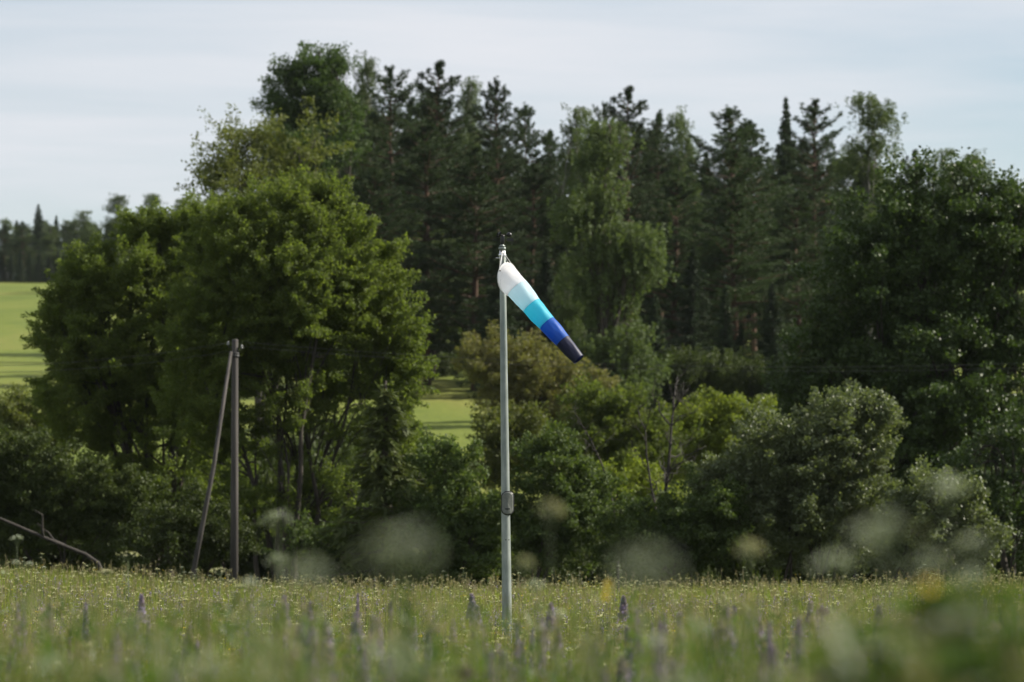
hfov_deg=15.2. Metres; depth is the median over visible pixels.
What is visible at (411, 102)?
pine tree
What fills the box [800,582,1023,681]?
leafy plant
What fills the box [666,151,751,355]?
spruce tree
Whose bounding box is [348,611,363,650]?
spike flower
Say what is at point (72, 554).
bush
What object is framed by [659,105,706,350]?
birch tree
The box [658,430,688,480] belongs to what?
bush
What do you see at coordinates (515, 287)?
windsock
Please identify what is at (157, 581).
umbel plant
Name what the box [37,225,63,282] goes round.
birch tree
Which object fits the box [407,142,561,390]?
pine tree
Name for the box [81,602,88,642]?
spike flower
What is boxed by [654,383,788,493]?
bush
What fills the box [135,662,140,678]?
spike flower
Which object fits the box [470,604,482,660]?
spike flower
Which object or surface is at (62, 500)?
bush
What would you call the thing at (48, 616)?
spike flower
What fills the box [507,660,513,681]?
spike flower
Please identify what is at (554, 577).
bush
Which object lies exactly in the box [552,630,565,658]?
spike flower
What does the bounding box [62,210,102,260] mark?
birch tree
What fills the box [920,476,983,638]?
umbel plant
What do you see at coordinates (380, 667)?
spike flower
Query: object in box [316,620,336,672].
spike flower
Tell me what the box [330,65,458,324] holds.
pine tree
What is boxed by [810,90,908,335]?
birch tree
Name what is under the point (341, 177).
pine tree
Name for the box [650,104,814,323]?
pine tree
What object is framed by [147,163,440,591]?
willow tree
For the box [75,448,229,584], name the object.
bush
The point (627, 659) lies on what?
spike flower
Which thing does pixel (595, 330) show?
spruce tree
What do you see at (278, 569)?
umbel plant
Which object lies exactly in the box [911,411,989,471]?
bush
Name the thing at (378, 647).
spike flower
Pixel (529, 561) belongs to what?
umbel plant
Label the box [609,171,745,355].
pine tree
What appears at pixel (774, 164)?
pine tree
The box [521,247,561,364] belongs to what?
spruce tree
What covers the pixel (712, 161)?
pine tree
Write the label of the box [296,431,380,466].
bush
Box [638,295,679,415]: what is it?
spruce tree
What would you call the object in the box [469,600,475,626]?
spike flower
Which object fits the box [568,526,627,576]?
bush
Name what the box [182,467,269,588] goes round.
bush
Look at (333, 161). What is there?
pine tree
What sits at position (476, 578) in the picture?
bush
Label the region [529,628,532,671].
spike flower
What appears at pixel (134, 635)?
spike flower
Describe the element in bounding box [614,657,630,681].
spike flower
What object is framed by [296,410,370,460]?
bush
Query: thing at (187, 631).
spike flower
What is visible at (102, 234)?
pine tree
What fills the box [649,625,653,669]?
spike flower
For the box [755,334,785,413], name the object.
spruce tree
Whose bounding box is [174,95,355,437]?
willow tree
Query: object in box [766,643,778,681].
spike flower
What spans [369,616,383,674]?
spike flower
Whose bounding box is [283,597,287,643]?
spike flower
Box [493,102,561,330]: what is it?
pine tree
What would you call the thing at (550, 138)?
pine tree
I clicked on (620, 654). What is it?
umbel plant
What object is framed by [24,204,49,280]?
spruce tree
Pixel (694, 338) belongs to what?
spruce tree
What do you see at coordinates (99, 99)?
sky
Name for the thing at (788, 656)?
spike flower
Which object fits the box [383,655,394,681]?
spike flower
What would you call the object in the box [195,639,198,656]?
spike flower
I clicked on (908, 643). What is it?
leafy plant
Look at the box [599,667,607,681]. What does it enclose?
spike flower
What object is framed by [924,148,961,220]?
birch tree
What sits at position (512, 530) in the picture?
bush
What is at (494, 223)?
spruce tree
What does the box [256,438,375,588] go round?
bush
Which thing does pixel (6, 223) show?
birch tree
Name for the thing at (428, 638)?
spike flower
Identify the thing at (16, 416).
bush
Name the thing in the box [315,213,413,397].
spruce tree
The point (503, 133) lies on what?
pine tree
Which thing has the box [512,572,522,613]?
umbel plant
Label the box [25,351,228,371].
power line
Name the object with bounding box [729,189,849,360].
pine tree
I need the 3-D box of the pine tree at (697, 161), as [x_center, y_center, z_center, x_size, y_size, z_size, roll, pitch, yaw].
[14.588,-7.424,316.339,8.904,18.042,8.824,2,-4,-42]
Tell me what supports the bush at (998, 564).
on the ground at (443, 413)
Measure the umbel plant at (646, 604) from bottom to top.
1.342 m
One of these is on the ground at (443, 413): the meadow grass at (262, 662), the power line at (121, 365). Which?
the meadow grass at (262, 662)
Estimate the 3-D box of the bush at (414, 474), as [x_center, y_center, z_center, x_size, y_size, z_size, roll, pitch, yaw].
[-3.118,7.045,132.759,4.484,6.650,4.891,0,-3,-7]
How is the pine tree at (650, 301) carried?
on the ground at (443, 413)
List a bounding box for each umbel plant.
[1,535,34,681]
[36,655,72,681]
[95,551,139,661]
[152,568,157,600]
[178,658,228,681]
[210,568,246,676]
[239,510,291,675]
[249,559,344,681]
[360,528,435,681]
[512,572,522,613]
[516,498,565,681]
[524,579,564,681]
[611,635,627,665]
[612,547,695,681]
[642,634,697,681]
[716,539,765,681]
[781,551,895,681]
[814,515,990,681]
[906,550,974,681]
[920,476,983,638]
[953,534,992,681]
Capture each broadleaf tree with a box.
[757,144,1023,589]
[926,399,1023,581]
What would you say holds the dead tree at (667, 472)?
on the ground at (443, 413)
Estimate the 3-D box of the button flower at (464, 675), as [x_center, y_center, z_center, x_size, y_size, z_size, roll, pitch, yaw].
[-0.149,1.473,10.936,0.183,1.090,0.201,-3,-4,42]
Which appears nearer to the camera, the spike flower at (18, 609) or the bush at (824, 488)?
the spike flower at (18, 609)
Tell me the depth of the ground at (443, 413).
242.06 m
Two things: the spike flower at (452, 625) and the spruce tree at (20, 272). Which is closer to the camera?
the spike flower at (452, 625)
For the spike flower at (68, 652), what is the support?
on the ground at (443, 413)
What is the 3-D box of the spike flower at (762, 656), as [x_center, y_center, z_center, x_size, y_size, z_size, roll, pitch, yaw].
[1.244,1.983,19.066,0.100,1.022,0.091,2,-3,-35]
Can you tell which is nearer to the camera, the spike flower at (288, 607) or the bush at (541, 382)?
the spike flower at (288, 607)
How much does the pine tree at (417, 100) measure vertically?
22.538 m
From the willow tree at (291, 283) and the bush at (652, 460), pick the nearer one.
the willow tree at (291, 283)
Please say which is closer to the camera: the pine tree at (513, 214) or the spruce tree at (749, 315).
the pine tree at (513, 214)
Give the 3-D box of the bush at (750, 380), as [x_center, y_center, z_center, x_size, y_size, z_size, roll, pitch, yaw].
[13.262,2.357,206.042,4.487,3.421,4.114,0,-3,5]
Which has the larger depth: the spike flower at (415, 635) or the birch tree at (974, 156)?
the birch tree at (974, 156)
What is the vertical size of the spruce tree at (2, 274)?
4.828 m
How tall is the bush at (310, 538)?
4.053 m
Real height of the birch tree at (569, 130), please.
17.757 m
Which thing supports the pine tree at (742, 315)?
on the ground at (443, 413)
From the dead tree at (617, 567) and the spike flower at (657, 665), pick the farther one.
the dead tree at (617, 567)
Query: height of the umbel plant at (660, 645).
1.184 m
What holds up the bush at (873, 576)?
on the ground at (443, 413)
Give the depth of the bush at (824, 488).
103.31 m
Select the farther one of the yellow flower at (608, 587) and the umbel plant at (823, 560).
the yellow flower at (608, 587)
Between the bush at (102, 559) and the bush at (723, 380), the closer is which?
the bush at (102, 559)
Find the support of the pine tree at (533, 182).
on the ground at (443, 413)
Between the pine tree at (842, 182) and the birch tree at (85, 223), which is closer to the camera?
the pine tree at (842, 182)
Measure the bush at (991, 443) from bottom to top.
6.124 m
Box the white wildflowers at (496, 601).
[0,560,1023,680]
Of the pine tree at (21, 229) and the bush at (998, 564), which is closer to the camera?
the bush at (998, 564)
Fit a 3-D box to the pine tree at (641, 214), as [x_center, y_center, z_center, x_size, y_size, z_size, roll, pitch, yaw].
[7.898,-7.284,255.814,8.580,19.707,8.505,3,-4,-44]
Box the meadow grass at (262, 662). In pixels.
[0,553,1023,681]
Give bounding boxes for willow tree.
[19,187,261,586]
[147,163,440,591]
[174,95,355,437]
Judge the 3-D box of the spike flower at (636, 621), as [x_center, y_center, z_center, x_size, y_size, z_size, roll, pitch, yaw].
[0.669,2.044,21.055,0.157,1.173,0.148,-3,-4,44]
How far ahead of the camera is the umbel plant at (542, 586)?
15.96 m
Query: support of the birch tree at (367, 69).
on the ground at (443, 413)
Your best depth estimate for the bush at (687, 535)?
102.36 m
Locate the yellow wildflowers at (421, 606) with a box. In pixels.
[5,565,1023,681]
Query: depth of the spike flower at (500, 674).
16.39 m
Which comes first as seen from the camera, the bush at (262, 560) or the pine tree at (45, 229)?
the bush at (262, 560)
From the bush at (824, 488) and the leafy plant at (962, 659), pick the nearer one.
the leafy plant at (962, 659)
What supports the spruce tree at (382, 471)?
on the ground at (443, 413)
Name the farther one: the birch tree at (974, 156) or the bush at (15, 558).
the birch tree at (974, 156)
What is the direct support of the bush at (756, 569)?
on the ground at (443, 413)
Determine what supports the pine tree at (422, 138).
on the ground at (443, 413)
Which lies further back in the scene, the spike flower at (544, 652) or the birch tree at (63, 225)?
the birch tree at (63, 225)
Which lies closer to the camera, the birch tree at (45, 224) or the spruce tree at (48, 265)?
the spruce tree at (48, 265)
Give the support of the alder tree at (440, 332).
on the ground at (443, 413)
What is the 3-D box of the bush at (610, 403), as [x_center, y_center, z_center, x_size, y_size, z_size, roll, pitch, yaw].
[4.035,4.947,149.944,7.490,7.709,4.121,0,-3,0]
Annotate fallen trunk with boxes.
[0,509,106,575]
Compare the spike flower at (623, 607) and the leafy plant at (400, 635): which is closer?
the leafy plant at (400, 635)
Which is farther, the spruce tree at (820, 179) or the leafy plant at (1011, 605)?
the spruce tree at (820, 179)
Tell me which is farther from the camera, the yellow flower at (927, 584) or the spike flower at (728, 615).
the spike flower at (728, 615)
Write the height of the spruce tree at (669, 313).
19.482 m
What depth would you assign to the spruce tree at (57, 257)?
579.55 m
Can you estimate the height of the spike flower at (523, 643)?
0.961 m
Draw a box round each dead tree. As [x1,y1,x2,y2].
[562,404,638,588]
[614,376,687,577]
[643,362,704,589]
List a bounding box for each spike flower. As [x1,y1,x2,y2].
[6,640,15,671]
[14,602,24,674]
[46,604,53,657]
[66,637,73,664]
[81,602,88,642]
[84,631,90,656]
[113,631,120,680]
[132,613,140,656]
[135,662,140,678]
[136,594,146,633]
[183,626,195,659]
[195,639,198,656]
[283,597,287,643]
[286,638,292,668]
[287,603,291,631]
[288,624,310,679]
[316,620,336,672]
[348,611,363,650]
[356,593,359,664]
[358,649,369,681]
[366,613,379,655]
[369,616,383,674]
[377,658,383,680]
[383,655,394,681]
[410,619,418,649]
[425,630,430,668]
[449,619,454,655]
[463,593,477,644]
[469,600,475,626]
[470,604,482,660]
[485,648,497,681]
[496,650,508,681]
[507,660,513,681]
[512,622,520,671]
[519,640,527,681]
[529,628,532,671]
[536,617,547,681]
[544,602,556,665]
[545,632,548,654]
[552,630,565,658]
[564,661,571,681]
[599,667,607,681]
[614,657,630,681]
[617,595,629,652]
[624,637,632,678]
[628,609,637,671]
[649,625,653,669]
[653,623,666,669]
[653,631,666,681]
[675,612,684,671]
[706,629,721,669]
[718,607,736,681]
[732,605,738,646]
[750,610,764,647]
[758,638,764,670]
[765,620,774,681]
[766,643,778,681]
[787,643,791,667]
[791,616,807,681]
[805,601,816,627]
[872,605,882,633]
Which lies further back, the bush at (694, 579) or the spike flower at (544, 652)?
the bush at (694, 579)
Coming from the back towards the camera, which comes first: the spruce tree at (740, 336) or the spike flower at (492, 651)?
the spruce tree at (740, 336)
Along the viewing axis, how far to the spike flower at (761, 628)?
21.19 m
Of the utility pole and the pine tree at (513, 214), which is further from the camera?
the pine tree at (513, 214)
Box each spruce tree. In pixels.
[0,252,7,281]
[3,254,16,282]
[12,249,26,282]
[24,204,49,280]
[24,251,37,282]
[31,250,45,282]
[43,256,52,282]
[51,249,62,280]
[52,215,63,272]
[104,223,112,249]
[296,375,450,593]
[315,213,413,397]
[428,91,467,355]
[451,231,528,398]
[480,129,514,337]
[520,180,595,355]
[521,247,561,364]
[583,178,653,345]
[630,128,696,352]
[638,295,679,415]
[659,243,719,357]
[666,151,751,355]
[688,334,705,400]
[704,286,743,378]
[735,324,749,366]
[738,156,772,359]
[747,95,812,366]
[754,281,792,398]
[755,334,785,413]
[801,147,833,327]
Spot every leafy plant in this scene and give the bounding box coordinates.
[392,585,416,681]
[400,599,421,681]
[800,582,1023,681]
[825,626,999,681]
[870,633,1023,681]
[916,592,1023,681]
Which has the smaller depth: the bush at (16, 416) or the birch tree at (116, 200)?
the bush at (16, 416)
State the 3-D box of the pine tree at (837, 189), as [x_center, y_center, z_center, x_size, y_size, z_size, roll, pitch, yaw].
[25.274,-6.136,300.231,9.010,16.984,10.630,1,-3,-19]
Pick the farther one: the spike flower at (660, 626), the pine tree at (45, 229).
the pine tree at (45, 229)
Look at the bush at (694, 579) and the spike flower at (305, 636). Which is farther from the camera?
the bush at (694, 579)
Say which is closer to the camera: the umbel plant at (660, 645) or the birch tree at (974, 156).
the umbel plant at (660, 645)
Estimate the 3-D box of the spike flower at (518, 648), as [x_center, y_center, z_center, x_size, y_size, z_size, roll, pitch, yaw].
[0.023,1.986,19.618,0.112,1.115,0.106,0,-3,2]
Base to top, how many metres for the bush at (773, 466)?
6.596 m
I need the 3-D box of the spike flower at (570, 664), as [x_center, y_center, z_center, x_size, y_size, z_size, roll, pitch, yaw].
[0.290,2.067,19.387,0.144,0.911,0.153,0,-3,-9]
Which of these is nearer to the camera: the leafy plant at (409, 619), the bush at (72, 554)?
the leafy plant at (409, 619)
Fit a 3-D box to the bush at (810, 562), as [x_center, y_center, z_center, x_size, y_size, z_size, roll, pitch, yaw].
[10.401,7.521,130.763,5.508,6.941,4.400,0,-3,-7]
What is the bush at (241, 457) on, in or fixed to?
on the ground at (443, 413)
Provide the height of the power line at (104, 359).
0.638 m
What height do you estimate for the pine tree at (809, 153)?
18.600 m
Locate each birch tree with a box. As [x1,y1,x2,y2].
[0,217,16,277]
[11,227,33,268]
[11,227,34,281]
[32,220,57,276]
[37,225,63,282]
[58,218,82,258]
[59,220,76,259]
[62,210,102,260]
[99,193,136,263]
[136,193,167,267]
[168,197,191,250]
[341,50,394,264]
[443,76,490,338]
[546,116,679,406]
[549,103,619,339]
[550,270,590,384]
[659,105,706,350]
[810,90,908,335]
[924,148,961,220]
[959,148,999,225]
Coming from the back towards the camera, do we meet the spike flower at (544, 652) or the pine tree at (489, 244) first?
the pine tree at (489, 244)
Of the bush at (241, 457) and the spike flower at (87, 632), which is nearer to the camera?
the spike flower at (87, 632)
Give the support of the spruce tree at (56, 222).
on the ground at (443, 413)
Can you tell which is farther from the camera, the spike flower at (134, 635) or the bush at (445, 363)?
the bush at (445, 363)
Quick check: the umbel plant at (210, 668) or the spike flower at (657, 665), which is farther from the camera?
the spike flower at (657, 665)
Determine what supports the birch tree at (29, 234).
on the ground at (443, 413)
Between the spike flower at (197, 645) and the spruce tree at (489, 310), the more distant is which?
the spruce tree at (489, 310)
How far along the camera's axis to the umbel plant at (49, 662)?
7.46 m
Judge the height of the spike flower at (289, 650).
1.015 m
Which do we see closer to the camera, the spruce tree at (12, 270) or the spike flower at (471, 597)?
the spike flower at (471, 597)
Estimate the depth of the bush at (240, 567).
131.71 m
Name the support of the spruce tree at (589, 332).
on the ground at (443, 413)
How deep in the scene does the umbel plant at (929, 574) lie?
6.19 m
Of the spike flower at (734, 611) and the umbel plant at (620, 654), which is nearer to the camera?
the umbel plant at (620, 654)
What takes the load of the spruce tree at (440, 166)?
on the ground at (443, 413)
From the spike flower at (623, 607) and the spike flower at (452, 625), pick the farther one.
the spike flower at (623, 607)
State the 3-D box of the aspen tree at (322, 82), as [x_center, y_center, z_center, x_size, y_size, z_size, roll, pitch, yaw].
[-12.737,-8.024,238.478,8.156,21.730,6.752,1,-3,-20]
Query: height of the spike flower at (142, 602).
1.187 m
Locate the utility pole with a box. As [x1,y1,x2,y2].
[190,339,242,586]
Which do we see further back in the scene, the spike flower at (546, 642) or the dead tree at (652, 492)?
the dead tree at (652, 492)
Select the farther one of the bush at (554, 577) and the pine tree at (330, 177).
the pine tree at (330, 177)
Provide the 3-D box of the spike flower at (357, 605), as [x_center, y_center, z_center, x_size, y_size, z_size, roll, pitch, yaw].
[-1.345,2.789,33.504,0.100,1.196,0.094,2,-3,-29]
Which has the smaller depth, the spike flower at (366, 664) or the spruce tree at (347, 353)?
the spike flower at (366, 664)
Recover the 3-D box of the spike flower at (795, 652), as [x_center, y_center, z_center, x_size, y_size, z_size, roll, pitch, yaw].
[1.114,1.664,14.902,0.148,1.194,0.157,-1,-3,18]
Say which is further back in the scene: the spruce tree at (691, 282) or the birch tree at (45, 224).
the birch tree at (45, 224)
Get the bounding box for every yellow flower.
[602,580,610,666]
[923,579,933,592]
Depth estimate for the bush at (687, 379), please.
205.27 m
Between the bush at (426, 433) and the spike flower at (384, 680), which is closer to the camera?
the spike flower at (384, 680)
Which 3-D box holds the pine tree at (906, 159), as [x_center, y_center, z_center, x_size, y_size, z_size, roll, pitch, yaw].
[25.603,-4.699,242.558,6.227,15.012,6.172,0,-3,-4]
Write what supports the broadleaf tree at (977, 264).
on the ground at (443, 413)
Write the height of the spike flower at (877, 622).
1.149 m
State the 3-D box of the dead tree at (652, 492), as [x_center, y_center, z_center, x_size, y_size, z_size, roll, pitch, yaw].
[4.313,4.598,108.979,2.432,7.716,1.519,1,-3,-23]
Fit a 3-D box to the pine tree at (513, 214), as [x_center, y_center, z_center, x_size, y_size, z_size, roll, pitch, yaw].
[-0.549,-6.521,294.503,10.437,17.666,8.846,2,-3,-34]
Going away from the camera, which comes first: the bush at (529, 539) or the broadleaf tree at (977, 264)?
the bush at (529, 539)
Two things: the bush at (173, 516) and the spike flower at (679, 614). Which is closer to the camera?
the spike flower at (679, 614)
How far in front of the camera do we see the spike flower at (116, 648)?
14.06 m
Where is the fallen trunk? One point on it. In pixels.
(70, 548)
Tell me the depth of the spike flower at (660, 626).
16.80 m
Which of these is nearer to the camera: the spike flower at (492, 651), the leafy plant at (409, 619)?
the leafy plant at (409, 619)
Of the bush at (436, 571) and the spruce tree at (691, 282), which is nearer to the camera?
the bush at (436, 571)
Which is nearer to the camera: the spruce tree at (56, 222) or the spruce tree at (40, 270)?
the spruce tree at (40, 270)
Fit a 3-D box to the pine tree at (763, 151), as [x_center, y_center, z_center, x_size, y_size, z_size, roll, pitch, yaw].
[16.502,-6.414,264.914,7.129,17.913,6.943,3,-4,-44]
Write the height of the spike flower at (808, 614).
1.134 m
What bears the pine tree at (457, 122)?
on the ground at (443, 413)
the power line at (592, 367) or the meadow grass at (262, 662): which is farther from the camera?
the power line at (592, 367)
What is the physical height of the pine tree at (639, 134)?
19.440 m
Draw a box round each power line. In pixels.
[0,343,224,365]
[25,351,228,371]
[237,341,1016,366]
[243,346,1007,370]
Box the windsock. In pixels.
[497,251,583,363]
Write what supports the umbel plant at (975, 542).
on the ground at (443, 413)
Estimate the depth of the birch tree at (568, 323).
199.77 m
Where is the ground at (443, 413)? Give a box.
[0,281,1023,522]
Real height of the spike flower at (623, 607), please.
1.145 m
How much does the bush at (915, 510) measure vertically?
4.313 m
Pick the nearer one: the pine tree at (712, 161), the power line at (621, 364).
the power line at (621, 364)
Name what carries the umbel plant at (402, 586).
on the ground at (443, 413)
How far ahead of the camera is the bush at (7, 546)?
133.20 m
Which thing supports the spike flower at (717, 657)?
on the ground at (443, 413)
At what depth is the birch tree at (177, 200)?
490.93 m
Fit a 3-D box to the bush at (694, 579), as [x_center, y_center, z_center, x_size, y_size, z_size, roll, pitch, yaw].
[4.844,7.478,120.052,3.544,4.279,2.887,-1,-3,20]
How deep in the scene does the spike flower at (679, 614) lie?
20.15 m
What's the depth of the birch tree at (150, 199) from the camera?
480.74 m
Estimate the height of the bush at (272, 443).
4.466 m
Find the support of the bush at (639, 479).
on the ground at (443, 413)
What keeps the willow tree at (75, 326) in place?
on the ground at (443, 413)
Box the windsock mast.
[497,232,513,642]
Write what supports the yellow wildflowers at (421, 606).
on the ground at (443, 413)
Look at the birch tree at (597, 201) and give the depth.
195.91 m
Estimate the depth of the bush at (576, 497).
104.54 m
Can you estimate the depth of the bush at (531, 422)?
139.72 m
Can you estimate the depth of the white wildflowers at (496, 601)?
74.25 m
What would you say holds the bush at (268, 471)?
on the ground at (443, 413)
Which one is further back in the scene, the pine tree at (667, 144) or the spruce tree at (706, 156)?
the spruce tree at (706, 156)
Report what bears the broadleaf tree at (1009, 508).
on the ground at (443, 413)
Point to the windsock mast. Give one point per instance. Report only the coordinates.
(507, 502)
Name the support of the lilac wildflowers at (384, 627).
on the ground at (443, 413)
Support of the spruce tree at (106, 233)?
on the ground at (443, 413)
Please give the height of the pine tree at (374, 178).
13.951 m
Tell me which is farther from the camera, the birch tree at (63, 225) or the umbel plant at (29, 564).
the birch tree at (63, 225)
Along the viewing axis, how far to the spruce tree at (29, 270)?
578.17 m
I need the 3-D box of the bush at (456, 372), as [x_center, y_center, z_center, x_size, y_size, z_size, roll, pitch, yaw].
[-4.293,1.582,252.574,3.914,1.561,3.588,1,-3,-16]
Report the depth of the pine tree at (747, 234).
227.78 m
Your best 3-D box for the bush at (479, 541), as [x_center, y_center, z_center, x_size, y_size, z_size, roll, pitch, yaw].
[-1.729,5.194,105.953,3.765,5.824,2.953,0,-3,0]
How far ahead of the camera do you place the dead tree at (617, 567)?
106.95 m
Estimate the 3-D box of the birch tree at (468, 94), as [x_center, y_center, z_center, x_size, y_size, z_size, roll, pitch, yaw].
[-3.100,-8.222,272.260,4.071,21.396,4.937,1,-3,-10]
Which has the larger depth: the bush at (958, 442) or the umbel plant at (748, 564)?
the bush at (958, 442)
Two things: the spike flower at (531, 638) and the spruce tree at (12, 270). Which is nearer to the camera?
the spike flower at (531, 638)
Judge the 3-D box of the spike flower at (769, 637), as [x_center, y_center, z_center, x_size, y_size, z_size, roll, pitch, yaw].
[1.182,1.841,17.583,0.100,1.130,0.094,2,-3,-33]
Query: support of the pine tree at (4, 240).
on the ground at (443, 413)
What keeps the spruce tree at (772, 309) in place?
on the ground at (443, 413)
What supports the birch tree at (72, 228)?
on the ground at (443, 413)
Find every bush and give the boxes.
[0,380,83,461]
[0,419,172,579]
[0,430,57,575]
[9,482,120,576]
[36,449,120,578]
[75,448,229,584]
[113,473,280,583]
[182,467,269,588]
[185,465,269,588]
[208,433,276,472]
[226,457,284,486]
[240,445,323,588]
[250,431,304,468]
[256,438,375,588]
[260,501,423,585]
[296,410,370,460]
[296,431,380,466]
[335,406,433,471]
[367,452,480,503]
[381,424,515,591]
[401,504,477,592]
[413,351,457,376]
[445,355,467,375]
[450,319,623,438]
[463,398,568,494]
[467,551,552,590]
[481,489,544,556]
[489,419,627,595]
[494,519,585,569]
[494,550,592,591]
[533,369,710,477]
[555,535,651,591]
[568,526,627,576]
[586,461,755,590]
[594,447,687,586]
[614,413,680,478]
[626,549,720,591]
[639,344,713,411]
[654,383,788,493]
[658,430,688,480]
[671,343,745,407]
[679,377,918,589]
[707,527,782,591]
[727,352,794,404]
[763,468,885,590]
[767,434,897,476]
[843,485,957,589]
[849,452,1020,588]
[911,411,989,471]
[953,444,1023,583]
[976,423,1020,468]
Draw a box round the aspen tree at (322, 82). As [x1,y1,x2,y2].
[246,40,372,368]
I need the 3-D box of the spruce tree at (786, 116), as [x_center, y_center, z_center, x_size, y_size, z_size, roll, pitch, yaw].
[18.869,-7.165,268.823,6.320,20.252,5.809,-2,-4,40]
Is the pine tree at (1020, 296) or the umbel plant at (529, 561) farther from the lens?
the pine tree at (1020, 296)
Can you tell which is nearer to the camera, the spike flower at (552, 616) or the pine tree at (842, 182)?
the spike flower at (552, 616)
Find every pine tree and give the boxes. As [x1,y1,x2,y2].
[0,224,16,279]
[1,221,46,276]
[36,222,64,268]
[61,224,77,259]
[93,224,110,240]
[259,166,335,362]
[306,113,353,260]
[327,98,392,244]
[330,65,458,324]
[337,163,465,356]
[348,119,523,385]
[371,96,450,239]
[379,59,502,279]
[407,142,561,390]
[414,86,455,194]
[432,128,494,355]
[447,76,554,276]
[478,145,567,331]
[478,163,572,349]
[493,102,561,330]
[522,129,569,308]
[567,102,633,285]
[585,85,682,351]
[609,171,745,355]
[619,109,702,341]
[624,125,666,324]
[632,148,726,337]
[646,184,829,359]
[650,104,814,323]
[674,146,718,306]
[697,148,772,341]
[701,119,803,360]
[703,153,770,350]
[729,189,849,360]
[738,140,830,331]
[744,98,858,324]
[754,135,820,318]
[811,159,850,317]
[820,151,875,335]
[898,149,947,310]
[942,287,1023,344]
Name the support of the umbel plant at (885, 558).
on the ground at (443, 413)
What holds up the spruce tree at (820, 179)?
on the ground at (443, 413)
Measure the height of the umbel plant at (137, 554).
1.538 m
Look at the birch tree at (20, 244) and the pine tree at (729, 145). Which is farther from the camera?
the birch tree at (20, 244)
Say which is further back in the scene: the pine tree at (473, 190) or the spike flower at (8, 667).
the pine tree at (473, 190)
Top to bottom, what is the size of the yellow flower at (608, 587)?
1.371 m
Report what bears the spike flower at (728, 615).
on the ground at (443, 413)
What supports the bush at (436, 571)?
on the ground at (443, 413)
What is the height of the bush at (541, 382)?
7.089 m
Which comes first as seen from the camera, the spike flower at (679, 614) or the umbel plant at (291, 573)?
the umbel plant at (291, 573)
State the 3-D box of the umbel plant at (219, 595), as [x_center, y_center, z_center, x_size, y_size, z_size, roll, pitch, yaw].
[-2.235,2.470,30.019,0.372,1.407,0.372,0,-3,10]
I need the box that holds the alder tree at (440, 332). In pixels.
[401,215,478,379]
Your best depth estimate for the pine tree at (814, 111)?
256.19 m
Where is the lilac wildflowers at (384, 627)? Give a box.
[0,573,1023,681]
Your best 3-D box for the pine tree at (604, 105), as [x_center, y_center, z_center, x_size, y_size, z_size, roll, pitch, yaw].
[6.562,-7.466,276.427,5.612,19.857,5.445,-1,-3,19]
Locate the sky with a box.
[0,0,1023,277]
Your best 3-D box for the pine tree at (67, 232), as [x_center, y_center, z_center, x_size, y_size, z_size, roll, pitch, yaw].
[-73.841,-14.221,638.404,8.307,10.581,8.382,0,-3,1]
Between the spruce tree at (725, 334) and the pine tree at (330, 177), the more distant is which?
the pine tree at (330, 177)

